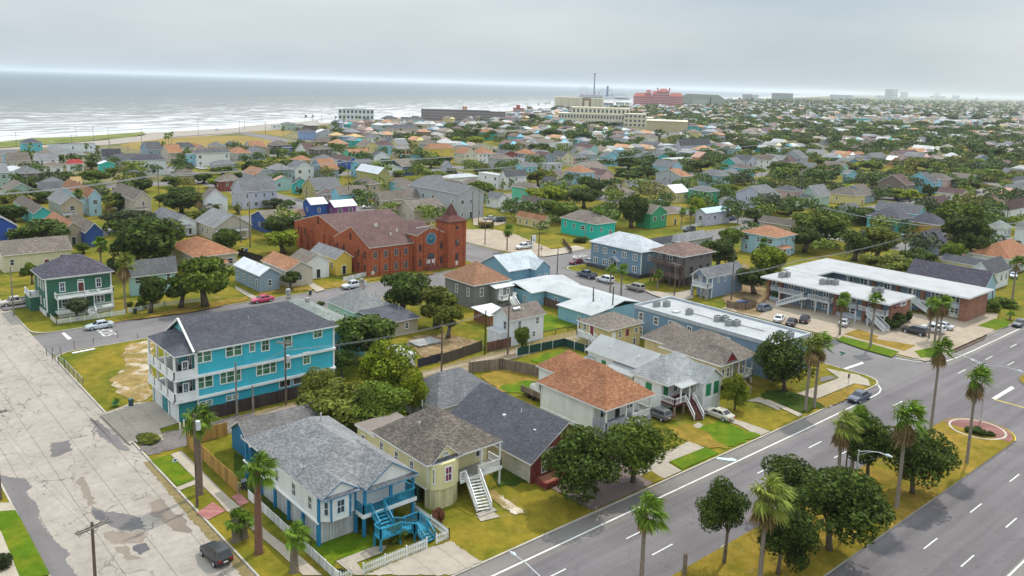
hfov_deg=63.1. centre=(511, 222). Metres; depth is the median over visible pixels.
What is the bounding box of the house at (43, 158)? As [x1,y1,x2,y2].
[32,153,58,169]
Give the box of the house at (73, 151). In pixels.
[63,149,86,166]
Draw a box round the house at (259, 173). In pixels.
[241,166,271,176]
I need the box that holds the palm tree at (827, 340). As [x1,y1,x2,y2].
[811,331,834,407]
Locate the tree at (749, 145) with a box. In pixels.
[734,141,757,149]
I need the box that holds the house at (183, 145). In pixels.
[176,142,195,150]
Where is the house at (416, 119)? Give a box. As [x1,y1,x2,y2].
[406,117,424,121]
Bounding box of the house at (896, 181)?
[878,174,914,189]
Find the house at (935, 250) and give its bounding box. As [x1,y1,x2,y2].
[909,228,947,254]
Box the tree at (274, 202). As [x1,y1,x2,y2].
[262,198,282,208]
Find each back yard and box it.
[407,333,482,362]
[481,369,538,391]
[499,380,537,392]
[531,350,564,362]
[543,315,575,331]
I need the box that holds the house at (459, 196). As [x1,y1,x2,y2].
[408,177,483,218]
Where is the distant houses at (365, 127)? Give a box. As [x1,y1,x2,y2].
[303,102,1023,168]
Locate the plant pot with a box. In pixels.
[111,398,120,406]
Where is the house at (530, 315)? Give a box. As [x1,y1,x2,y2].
[487,300,545,345]
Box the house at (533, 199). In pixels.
[520,195,549,214]
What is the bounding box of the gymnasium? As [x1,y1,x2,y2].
[646,119,687,132]
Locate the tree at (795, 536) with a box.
[757,504,823,574]
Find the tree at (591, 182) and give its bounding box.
[576,176,608,189]
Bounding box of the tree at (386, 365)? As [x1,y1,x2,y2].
[356,338,423,395]
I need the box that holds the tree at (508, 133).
[506,131,527,136]
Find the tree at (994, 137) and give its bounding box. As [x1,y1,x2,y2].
[981,135,1001,140]
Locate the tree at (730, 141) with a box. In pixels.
[718,139,736,144]
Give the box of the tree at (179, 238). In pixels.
[172,229,185,240]
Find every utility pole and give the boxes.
[0,409,7,499]
[10,266,14,315]
[75,518,108,575]
[193,413,200,506]
[235,362,237,415]
[248,201,250,247]
[252,385,253,412]
[276,340,293,404]
[441,321,442,370]
[484,310,486,354]
[507,295,509,354]
[538,223,539,255]
[672,262,680,295]
[730,249,734,299]
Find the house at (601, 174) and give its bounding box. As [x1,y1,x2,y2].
[589,167,613,179]
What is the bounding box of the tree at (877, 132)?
[866,131,883,133]
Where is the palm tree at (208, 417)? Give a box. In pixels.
[181,402,221,495]
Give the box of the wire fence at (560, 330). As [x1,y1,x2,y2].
[543,324,577,335]
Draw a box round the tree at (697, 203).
[688,197,705,220]
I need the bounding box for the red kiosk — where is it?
[513,105,523,111]
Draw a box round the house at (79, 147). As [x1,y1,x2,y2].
[47,143,95,151]
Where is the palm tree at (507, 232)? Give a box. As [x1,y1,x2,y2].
[502,223,514,249]
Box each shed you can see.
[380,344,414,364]
[471,303,500,325]
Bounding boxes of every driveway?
[0,304,26,309]
[100,401,178,443]
[235,286,255,298]
[366,541,481,575]
[637,441,703,477]
[644,289,692,299]
[720,419,769,435]
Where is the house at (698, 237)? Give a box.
[672,230,714,244]
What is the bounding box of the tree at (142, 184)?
[130,179,152,190]
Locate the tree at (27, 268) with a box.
[24,262,35,284]
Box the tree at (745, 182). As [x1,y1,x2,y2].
[735,174,753,184]
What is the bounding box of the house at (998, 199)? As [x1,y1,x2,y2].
[987,187,1020,201]
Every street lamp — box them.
[510,551,539,575]
[856,450,892,469]
[946,351,1022,420]
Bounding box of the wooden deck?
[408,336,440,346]
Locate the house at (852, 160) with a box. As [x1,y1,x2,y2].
[836,157,859,169]
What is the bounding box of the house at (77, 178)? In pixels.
[70,176,81,183]
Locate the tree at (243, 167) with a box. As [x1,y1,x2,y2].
[240,161,257,169]
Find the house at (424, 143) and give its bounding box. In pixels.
[419,139,437,148]
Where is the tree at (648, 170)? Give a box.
[632,165,658,177]
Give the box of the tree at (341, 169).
[337,165,345,173]
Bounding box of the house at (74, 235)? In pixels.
[44,211,81,244]
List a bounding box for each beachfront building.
[400,116,408,120]
[616,102,624,105]
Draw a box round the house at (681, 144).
[675,138,710,150]
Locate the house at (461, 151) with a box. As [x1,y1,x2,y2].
[453,147,477,163]
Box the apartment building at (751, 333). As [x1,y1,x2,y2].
[634,296,810,379]
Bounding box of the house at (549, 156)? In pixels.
[535,151,554,161]
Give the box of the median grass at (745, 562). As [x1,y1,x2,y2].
[672,418,1014,575]
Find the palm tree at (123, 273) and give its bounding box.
[114,251,135,312]
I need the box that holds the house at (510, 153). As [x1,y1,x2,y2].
[494,149,516,156]
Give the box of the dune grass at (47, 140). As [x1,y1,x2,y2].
[0,132,145,147]
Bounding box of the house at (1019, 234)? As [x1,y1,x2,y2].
[1014,220,1023,244]
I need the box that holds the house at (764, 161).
[755,154,778,169]
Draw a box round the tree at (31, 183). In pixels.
[14,176,46,187]
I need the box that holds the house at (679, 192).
[658,184,687,202]
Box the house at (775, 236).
[740,225,797,255]
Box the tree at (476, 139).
[466,136,484,143]
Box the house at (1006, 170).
[1002,167,1023,179]
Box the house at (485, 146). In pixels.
[472,143,493,151]
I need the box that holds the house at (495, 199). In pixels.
[484,191,508,208]
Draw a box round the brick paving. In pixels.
[944,418,1012,441]
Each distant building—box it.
[742,94,751,99]
[771,93,792,100]
[830,95,852,98]
[876,95,884,98]
[885,89,892,98]
[892,89,897,98]
[900,92,907,98]
[929,96,945,98]
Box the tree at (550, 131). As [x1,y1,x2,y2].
[538,128,562,134]
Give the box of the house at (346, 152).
[343,149,370,157]
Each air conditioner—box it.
[653,300,660,306]
[663,300,670,306]
[685,308,693,314]
[713,314,721,321]
[721,315,728,321]
[725,318,732,325]
[733,319,740,325]
[778,272,785,277]
[785,330,794,337]
[819,278,826,284]
[831,279,838,284]
[871,286,878,292]
[878,286,884,292]
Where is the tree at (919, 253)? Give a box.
[899,247,938,261]
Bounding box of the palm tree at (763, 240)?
[758,237,768,248]
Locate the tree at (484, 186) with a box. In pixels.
[466,181,495,192]
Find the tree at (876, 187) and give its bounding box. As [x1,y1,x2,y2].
[867,186,888,196]
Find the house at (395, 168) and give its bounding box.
[386,164,402,176]
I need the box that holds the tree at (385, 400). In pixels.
[350,380,413,428]
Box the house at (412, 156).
[399,150,421,160]
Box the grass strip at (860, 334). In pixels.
[845,329,915,350]
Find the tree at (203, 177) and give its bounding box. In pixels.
[193,173,212,183]
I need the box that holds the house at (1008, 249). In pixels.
[970,239,1023,272]
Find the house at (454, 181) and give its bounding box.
[445,179,463,183]
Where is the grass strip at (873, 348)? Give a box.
[837,336,898,356]
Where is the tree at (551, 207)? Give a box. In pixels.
[536,200,580,221]
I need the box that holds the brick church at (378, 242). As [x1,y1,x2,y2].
[294,203,466,276]
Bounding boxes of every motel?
[760,270,915,331]
[782,258,993,321]
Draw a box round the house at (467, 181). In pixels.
[462,178,485,192]
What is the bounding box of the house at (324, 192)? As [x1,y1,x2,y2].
[315,187,330,200]
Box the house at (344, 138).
[338,136,353,141]
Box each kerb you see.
[0,234,470,333]
[1,483,50,575]
[56,307,878,575]
[467,200,741,257]
[567,237,1023,360]
[823,440,1014,575]
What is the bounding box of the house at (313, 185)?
[302,176,341,197]
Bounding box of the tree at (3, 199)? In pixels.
[0,192,11,202]
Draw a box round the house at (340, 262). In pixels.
[310,242,353,275]
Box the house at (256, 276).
[233,257,281,291]
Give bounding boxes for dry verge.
[114,296,247,321]
[258,270,433,293]
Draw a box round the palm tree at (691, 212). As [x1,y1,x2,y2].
[687,206,696,225]
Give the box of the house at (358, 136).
[345,134,363,139]
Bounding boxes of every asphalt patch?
[49,440,72,456]
[90,418,129,450]
[91,505,144,531]
[92,510,113,523]
[132,543,149,554]
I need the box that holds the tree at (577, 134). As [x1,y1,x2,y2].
[567,131,596,139]
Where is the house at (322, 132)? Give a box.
[316,129,333,137]
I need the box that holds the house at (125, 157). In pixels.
[114,153,141,166]
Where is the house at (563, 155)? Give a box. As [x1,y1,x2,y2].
[552,150,573,165]
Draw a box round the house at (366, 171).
[356,163,390,190]
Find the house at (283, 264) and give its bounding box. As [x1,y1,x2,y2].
[260,251,314,286]
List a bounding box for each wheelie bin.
[128,398,133,405]
[240,478,246,489]
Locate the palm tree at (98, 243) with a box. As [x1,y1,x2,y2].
[91,236,108,262]
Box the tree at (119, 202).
[101,192,124,210]
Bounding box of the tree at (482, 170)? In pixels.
[473,167,489,172]
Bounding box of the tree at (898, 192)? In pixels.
[886,188,910,199]
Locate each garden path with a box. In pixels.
[693,422,702,427]
[748,397,778,409]
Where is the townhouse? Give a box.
[147,301,338,421]
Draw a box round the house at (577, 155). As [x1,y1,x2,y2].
[572,153,588,164]
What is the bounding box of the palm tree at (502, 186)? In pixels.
[500,181,506,191]
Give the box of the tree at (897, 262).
[859,253,912,271]
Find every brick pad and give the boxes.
[197,502,225,518]
[231,493,248,505]
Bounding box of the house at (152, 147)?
[140,141,161,155]
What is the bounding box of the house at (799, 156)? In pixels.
[784,150,808,162]
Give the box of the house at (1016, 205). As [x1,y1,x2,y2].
[999,197,1023,217]
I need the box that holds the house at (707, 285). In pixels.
[690,261,742,299]
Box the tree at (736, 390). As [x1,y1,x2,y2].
[721,373,750,409]
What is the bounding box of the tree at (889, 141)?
[879,138,905,146]
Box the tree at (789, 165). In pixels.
[766,161,807,169]
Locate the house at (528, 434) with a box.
[450,382,594,489]
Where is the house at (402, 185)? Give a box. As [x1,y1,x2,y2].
[394,180,412,189]
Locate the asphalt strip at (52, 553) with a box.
[1,475,76,575]
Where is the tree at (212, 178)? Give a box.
[206,176,218,187]
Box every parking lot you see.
[466,229,583,256]
[473,217,506,225]
[723,300,997,360]
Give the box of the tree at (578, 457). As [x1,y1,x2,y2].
[540,423,627,504]
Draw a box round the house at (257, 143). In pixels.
[243,141,265,146]
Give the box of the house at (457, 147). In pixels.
[454,145,469,151]
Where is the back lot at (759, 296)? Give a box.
[722,263,766,315]
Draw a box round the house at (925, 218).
[907,212,951,238]
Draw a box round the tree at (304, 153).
[288,151,308,156]
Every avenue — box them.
[0,146,828,193]
[31,135,822,164]
[33,186,1001,354]
[34,156,970,237]
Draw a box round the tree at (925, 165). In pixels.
[918,161,951,168]
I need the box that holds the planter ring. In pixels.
[948,418,1006,439]
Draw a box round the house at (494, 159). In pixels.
[488,153,512,169]
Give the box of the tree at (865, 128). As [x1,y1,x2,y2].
[850,126,871,130]
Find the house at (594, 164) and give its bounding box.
[570,161,606,168]
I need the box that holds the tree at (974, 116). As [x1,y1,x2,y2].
[971,114,988,119]
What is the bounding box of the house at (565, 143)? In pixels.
[556,142,572,149]
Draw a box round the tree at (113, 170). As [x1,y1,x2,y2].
[104,167,119,175]
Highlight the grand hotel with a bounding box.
[633,88,682,105]
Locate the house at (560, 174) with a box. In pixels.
[549,170,573,185]
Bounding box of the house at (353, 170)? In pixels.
[350,159,372,176]
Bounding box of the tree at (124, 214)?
[98,210,159,220]
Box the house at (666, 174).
[655,167,691,184]
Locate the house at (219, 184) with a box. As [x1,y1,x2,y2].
[214,174,237,190]
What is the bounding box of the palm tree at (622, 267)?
[616,263,628,295]
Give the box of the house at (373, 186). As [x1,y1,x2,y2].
[352,177,381,199]
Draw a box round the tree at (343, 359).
[335,349,358,375]
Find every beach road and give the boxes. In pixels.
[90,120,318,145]
[230,132,290,141]
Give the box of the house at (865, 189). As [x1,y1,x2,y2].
[849,184,874,202]
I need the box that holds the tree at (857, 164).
[851,161,863,169]
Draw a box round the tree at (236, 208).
[234,206,241,213]
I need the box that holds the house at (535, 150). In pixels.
[531,149,548,152]
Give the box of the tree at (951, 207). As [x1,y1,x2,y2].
[932,199,985,236]
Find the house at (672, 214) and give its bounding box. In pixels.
[663,206,679,225]
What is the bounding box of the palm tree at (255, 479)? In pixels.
[242,450,282,555]
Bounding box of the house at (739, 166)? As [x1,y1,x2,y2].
[728,163,754,175]
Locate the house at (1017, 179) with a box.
[1012,176,1023,182]
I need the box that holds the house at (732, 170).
[722,168,738,182]
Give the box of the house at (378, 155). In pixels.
[370,150,389,161]
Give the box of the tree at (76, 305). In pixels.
[63,297,89,320]
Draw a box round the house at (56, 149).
[46,145,68,154]
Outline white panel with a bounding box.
[72,348,94,353]
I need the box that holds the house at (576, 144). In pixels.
[571,142,590,145]
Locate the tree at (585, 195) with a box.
[567,188,603,207]
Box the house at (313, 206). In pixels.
[302,197,327,217]
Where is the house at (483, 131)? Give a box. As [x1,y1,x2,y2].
[479,129,494,139]
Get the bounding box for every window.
[59,282,65,291]
[61,299,67,306]
[95,278,101,286]
[96,294,104,302]
[135,277,141,283]
[181,360,188,370]
[182,382,188,392]
[187,355,191,368]
[188,379,192,390]
[194,351,211,364]
[198,375,212,388]
[200,399,212,405]
[219,369,241,384]
[225,345,241,357]
[226,393,238,401]
[249,342,254,352]
[256,362,276,376]
[261,340,269,351]
[275,468,278,483]
[279,379,290,388]
[284,335,291,347]
[284,359,290,369]
[291,481,295,497]
[292,376,306,384]
[303,351,310,364]
[307,494,312,511]
[313,330,322,338]
[323,501,328,516]
[336,497,345,515]
[373,251,376,258]
[379,440,383,450]
[394,449,398,459]
[409,459,413,468]
[426,233,435,244]
[427,468,435,484]
[444,465,452,482]
[475,450,480,457]
[480,288,483,296]
[503,321,506,329]
[599,410,607,418]
[602,259,606,265]
[632,266,636,272]
[638,312,643,320]
[653,316,658,325]
[667,255,672,260]
[726,367,729,376]
[772,280,778,285]
[788,284,793,289]
[811,300,816,306]
[812,289,817,294]
[822,303,827,309]
[823,292,828,297]
[844,308,855,314]
[845,275,852,281]
[845,298,856,302]
[860,278,867,284]
[883,283,891,289]
[908,287,915,294]
[931,292,943,298]
[947,295,959,302]
[947,308,958,314]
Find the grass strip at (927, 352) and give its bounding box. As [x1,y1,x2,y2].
[915,347,941,356]
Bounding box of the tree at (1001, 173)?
[980,168,1015,178]
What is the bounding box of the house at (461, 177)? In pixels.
[442,173,477,181]
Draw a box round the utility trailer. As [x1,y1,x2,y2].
[520,382,540,400]
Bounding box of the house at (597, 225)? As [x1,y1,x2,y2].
[559,209,616,238]
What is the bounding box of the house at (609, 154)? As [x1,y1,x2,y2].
[599,151,618,165]
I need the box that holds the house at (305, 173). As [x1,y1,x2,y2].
[286,160,314,180]
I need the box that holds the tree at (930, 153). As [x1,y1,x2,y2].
[923,151,936,155]
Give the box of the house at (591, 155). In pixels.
[579,150,596,160]
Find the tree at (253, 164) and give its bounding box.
[243,160,268,169]
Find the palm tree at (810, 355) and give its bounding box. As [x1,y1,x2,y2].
[801,332,827,410]
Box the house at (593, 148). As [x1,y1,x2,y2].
[576,143,597,156]
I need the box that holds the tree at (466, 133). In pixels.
[456,129,477,137]
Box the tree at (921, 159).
[906,157,927,169]
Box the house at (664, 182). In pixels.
[646,179,677,193]
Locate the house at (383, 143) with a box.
[375,140,393,154]
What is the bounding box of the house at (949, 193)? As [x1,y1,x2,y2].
[937,187,968,202]
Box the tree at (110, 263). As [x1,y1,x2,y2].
[106,257,120,273]
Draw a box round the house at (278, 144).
[267,140,290,149]
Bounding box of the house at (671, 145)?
[664,144,675,148]
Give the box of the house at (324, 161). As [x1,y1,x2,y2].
[310,158,338,180]
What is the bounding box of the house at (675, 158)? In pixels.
[661,157,692,164]
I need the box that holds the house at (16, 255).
[0,235,72,272]
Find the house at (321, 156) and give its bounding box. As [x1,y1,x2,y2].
[310,154,338,163]
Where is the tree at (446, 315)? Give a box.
[433,304,463,338]
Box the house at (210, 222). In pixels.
[195,207,252,238]
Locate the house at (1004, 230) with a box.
[988,220,1013,242]
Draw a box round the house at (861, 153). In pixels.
[853,151,864,155]
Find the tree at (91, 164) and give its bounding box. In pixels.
[84,160,97,168]
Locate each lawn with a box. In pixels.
[0,184,288,227]
[0,222,471,331]
[0,489,47,575]
[57,298,876,575]
[166,156,350,175]
[277,175,511,205]
[390,155,487,166]
[426,197,740,252]
[457,166,692,186]
[466,137,499,145]
[492,467,526,486]
[568,238,1023,359]
[584,127,645,130]
[603,182,895,218]
[691,165,770,172]
[753,171,995,197]
[845,216,1023,249]
[860,165,1012,183]
[897,144,975,153]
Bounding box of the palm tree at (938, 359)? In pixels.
[928,336,958,432]
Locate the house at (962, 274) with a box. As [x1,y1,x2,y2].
[906,258,998,298]
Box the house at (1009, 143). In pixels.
[1003,141,1013,145]
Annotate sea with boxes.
[0,70,858,140]
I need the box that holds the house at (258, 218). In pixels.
[250,209,282,232]
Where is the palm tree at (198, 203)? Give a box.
[193,194,203,216]
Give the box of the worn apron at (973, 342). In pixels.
[952,334,986,352]
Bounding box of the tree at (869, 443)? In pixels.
[844,412,890,476]
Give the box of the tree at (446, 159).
[431,156,452,164]
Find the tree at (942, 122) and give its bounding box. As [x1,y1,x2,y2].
[936,120,955,125]
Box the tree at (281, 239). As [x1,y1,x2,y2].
[263,229,298,253]
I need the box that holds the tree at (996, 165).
[978,164,1003,169]
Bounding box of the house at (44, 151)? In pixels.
[32,149,58,162]
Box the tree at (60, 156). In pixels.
[58,154,63,162]
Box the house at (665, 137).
[661,135,675,143]
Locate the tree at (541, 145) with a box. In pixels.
[528,143,549,149]
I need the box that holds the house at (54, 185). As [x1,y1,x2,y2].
[37,180,76,200]
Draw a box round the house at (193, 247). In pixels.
[171,236,238,269]
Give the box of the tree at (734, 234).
[718,227,745,244]
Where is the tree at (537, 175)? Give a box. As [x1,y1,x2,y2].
[526,169,556,186]
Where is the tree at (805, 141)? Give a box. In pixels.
[798,138,821,144]
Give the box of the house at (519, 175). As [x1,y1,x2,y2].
[500,169,526,189]
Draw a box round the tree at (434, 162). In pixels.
[422,159,440,167]
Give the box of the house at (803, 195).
[796,193,811,207]
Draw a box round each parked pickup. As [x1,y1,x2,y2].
[0,295,24,306]
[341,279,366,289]
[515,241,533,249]
[576,269,597,278]
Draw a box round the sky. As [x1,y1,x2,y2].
[0,0,1023,98]
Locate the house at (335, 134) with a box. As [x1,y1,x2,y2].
[328,132,343,137]
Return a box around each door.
[71,236,76,243]
[77,281,84,292]
[155,389,160,405]
[170,402,176,420]
[316,268,320,277]
[342,265,345,273]
[499,288,502,298]
[590,326,593,336]
[614,407,620,417]
[698,275,702,284]
[705,394,717,407]
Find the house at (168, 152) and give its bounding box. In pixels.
[160,144,182,162]
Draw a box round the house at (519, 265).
[480,250,551,281]
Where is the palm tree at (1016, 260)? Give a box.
[1008,256,1023,298]
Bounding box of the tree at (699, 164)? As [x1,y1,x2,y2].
[686,160,717,171]
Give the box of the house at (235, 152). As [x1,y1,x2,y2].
[229,147,251,160]
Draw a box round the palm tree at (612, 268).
[605,264,617,292]
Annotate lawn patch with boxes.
[0,510,49,575]
[151,455,194,485]
[234,451,379,566]
[303,533,372,564]
[517,226,581,247]
[641,471,662,482]
[667,424,728,447]
[670,447,718,468]
[697,420,760,448]
[761,390,824,412]
[816,384,864,407]
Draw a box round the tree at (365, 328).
[334,314,398,353]
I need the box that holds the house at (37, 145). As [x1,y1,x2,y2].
[19,139,42,150]
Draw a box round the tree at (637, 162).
[632,160,652,166]
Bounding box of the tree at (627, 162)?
[614,156,645,168]
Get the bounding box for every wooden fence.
[186,421,237,491]
[199,375,344,420]
[238,249,262,261]
[443,340,481,363]
[468,358,538,376]
[487,337,510,351]
[518,287,560,309]
[563,238,571,253]
[727,297,756,309]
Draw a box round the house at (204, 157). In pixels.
[194,148,229,166]
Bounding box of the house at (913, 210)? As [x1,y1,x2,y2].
[874,200,925,216]
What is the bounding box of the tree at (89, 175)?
[76,170,112,182]
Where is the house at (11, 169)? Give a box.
[7,166,19,180]
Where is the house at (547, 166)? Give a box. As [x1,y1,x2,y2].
[543,162,561,170]
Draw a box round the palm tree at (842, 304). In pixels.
[836,291,852,334]
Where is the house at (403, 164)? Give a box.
[387,158,418,175]
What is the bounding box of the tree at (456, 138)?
[451,136,460,140]
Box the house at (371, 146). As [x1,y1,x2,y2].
[356,140,377,153]
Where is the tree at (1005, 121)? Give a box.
[996,119,1015,122]
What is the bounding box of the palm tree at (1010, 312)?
[1006,310,1017,319]
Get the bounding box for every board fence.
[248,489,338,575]
[343,272,366,280]
[681,222,701,229]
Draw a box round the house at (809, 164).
[798,161,817,174]
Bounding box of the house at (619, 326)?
[576,311,644,345]
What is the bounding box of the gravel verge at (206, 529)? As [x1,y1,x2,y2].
[143,461,254,575]
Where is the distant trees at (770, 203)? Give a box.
[5,97,1023,250]
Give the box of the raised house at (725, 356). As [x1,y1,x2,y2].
[640,321,755,393]
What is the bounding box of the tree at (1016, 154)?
[1000,152,1023,160]
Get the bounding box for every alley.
[134,413,255,455]
[249,330,579,415]
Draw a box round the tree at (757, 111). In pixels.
[747,110,762,113]
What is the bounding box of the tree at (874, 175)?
[854,174,888,185]
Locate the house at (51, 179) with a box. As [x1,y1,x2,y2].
[35,176,61,186]
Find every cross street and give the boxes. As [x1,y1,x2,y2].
[0,307,37,347]
[0,342,255,575]
[90,148,916,367]
[295,149,941,256]
[326,129,998,212]
[598,144,1000,185]
[847,359,946,392]
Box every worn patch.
[76,476,96,505]
[103,530,146,543]
[115,546,140,559]
[149,498,192,532]
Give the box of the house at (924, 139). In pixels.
[918,137,926,142]
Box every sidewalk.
[0,502,14,510]
[0,531,18,575]
[171,451,321,574]
[176,480,194,489]
[308,283,324,291]
[336,545,386,574]
[765,399,802,416]
[797,368,869,397]
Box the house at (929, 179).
[911,172,939,193]
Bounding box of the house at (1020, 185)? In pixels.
[1003,182,1023,195]
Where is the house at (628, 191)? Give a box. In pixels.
[608,187,635,200]
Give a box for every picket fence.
[50,309,124,324]
[128,298,199,312]
[340,568,351,575]
[363,537,427,573]
[414,504,449,544]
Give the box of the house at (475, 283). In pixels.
[442,261,519,308]
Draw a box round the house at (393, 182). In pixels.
[389,177,409,190]
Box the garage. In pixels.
[227,402,329,462]
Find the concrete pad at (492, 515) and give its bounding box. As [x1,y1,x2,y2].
[477,512,499,520]
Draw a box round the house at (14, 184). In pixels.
[1,179,33,195]
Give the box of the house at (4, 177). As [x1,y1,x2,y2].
[0,163,8,187]
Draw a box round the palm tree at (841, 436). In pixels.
[829,408,863,466]
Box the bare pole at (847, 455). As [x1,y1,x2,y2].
[845,429,850,468]
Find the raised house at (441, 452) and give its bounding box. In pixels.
[355,400,502,516]
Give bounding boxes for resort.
[421,106,505,120]
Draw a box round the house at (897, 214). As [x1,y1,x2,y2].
[866,207,913,233]
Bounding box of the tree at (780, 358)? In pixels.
[752,331,816,390]
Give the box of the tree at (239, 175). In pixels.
[233,172,241,177]
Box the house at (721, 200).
[718,196,735,208]
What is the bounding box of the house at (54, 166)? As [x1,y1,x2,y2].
[41,162,62,171]
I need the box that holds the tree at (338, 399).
[294,377,388,427]
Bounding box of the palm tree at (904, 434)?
[890,399,932,508]
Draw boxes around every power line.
[0,153,486,194]
[0,421,95,525]
[242,308,493,366]
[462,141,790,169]
[711,237,902,277]
[822,207,1023,225]
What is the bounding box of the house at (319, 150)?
[309,145,331,156]
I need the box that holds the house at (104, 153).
[100,148,120,162]
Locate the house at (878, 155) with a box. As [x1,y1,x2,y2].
[863,152,886,161]
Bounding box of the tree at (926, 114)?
[918,113,934,116]
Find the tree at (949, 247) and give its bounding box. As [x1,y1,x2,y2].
[939,241,969,255]
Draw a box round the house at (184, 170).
[172,168,195,184]
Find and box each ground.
[0,95,1023,362]
[109,340,155,401]
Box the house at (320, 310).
[281,288,364,355]
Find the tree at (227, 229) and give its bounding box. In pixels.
[212,228,241,247]
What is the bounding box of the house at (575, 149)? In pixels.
[570,146,585,153]
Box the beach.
[0,96,822,149]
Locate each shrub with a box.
[0,552,12,569]
[19,267,25,275]
[135,432,161,444]
[336,568,345,575]
[388,523,407,544]
[431,507,444,522]
[478,221,490,227]
[573,236,587,242]
[770,291,777,297]
[877,312,906,327]
[906,310,912,321]
[972,426,987,435]
[986,298,1001,311]
[987,431,995,436]
[995,297,1019,307]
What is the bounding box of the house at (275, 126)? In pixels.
[271,124,280,128]
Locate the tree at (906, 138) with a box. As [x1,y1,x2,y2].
[891,135,916,141]
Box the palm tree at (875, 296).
[865,291,884,346]
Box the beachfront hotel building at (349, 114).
[338,107,373,121]
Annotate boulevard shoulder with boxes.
[458,404,851,575]
[944,325,1023,364]
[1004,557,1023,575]
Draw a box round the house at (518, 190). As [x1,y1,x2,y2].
[511,182,539,200]
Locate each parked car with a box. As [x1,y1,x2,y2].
[84,319,114,330]
[199,540,233,567]
[250,294,274,303]
[483,215,495,219]
[492,216,505,221]
[568,258,583,264]
[583,258,590,262]
[596,274,614,283]
[626,282,645,291]
[646,406,672,421]
[683,226,695,231]
[702,406,735,421]
[756,303,772,311]
[773,314,785,322]
[785,317,797,326]
[799,314,810,323]
[838,318,849,326]
[847,389,871,403]
[901,325,928,335]
[920,323,946,333]
[928,321,954,329]
[1009,272,1017,278]
[1011,318,1023,327]
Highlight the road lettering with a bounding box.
[97,329,115,335]
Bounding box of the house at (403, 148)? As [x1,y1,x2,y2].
[392,145,409,157]
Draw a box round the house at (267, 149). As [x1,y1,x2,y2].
[243,145,269,155]
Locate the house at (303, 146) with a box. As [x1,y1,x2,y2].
[296,142,315,154]
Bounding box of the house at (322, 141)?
[311,137,330,145]
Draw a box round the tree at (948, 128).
[943,127,963,130]
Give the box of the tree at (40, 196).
[23,189,51,203]
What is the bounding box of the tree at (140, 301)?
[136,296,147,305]
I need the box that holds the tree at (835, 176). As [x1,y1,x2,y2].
[810,170,840,181]
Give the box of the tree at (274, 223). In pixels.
[260,216,301,231]
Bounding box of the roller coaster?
[595,89,630,98]
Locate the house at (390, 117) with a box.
[379,115,397,120]
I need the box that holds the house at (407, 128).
[384,124,418,133]
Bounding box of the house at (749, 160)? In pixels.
[733,154,757,170]
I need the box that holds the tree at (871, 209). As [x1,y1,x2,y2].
[848,207,874,211]
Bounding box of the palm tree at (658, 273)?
[653,269,663,288]
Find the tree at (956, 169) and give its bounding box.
[949,166,972,172]
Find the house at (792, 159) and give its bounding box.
[786,155,797,162]
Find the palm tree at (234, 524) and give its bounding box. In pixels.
[222,506,252,543]
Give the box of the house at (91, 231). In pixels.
[68,213,103,246]
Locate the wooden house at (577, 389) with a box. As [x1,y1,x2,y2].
[536,350,655,436]
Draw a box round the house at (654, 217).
[635,204,667,228]
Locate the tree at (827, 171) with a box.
[809,169,839,180]
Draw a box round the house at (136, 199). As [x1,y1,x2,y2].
[111,182,152,213]
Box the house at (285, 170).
[266,163,292,178]
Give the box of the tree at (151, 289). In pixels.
[139,275,167,312]
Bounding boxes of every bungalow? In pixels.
[400,367,498,413]
[510,275,640,325]
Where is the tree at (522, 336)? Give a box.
[514,326,529,346]
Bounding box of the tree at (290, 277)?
[280,271,301,289]
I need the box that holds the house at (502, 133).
[498,130,528,136]
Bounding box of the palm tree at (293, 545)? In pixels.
[282,519,313,573]
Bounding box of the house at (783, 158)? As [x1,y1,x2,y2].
[767,154,789,162]
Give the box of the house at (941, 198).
[927,195,948,209]
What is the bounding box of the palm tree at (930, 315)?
[922,296,939,337]
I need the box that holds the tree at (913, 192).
[900,188,921,198]
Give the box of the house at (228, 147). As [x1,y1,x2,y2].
[223,141,242,149]
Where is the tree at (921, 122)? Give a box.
[915,120,929,125]
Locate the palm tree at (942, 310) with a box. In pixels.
[936,294,954,340]
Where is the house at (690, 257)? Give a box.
[649,241,716,288]
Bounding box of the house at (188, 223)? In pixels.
[153,207,196,235]
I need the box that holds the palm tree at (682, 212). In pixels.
[678,207,686,228]
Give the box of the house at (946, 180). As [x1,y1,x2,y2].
[931,173,953,187]
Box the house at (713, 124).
[707,123,722,126]
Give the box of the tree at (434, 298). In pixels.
[416,285,458,328]
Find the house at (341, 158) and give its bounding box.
[332,154,355,168]
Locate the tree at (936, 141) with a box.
[932,139,957,144]
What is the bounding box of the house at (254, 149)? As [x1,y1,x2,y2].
[247,146,265,159]
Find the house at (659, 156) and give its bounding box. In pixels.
[654,153,669,158]
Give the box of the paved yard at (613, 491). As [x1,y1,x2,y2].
[551,457,652,509]
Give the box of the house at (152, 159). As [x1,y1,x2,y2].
[129,154,166,174]
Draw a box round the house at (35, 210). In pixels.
[13,195,50,220]
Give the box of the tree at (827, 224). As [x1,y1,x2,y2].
[792,211,850,244]
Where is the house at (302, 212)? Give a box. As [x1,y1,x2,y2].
[283,209,305,217]
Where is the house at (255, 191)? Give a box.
[230,176,277,208]
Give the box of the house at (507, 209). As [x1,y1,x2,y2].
[500,201,520,211]
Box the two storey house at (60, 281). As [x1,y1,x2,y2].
[24,254,114,317]
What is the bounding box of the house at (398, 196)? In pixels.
[373,189,420,209]
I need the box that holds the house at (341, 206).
[327,199,356,213]
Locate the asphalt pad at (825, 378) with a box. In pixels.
[820,376,836,381]
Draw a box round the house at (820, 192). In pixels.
[802,184,830,206]
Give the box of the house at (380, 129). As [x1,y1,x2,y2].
[372,127,384,132]
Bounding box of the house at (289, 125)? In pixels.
[281,122,295,129]
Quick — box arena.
[682,94,723,105]

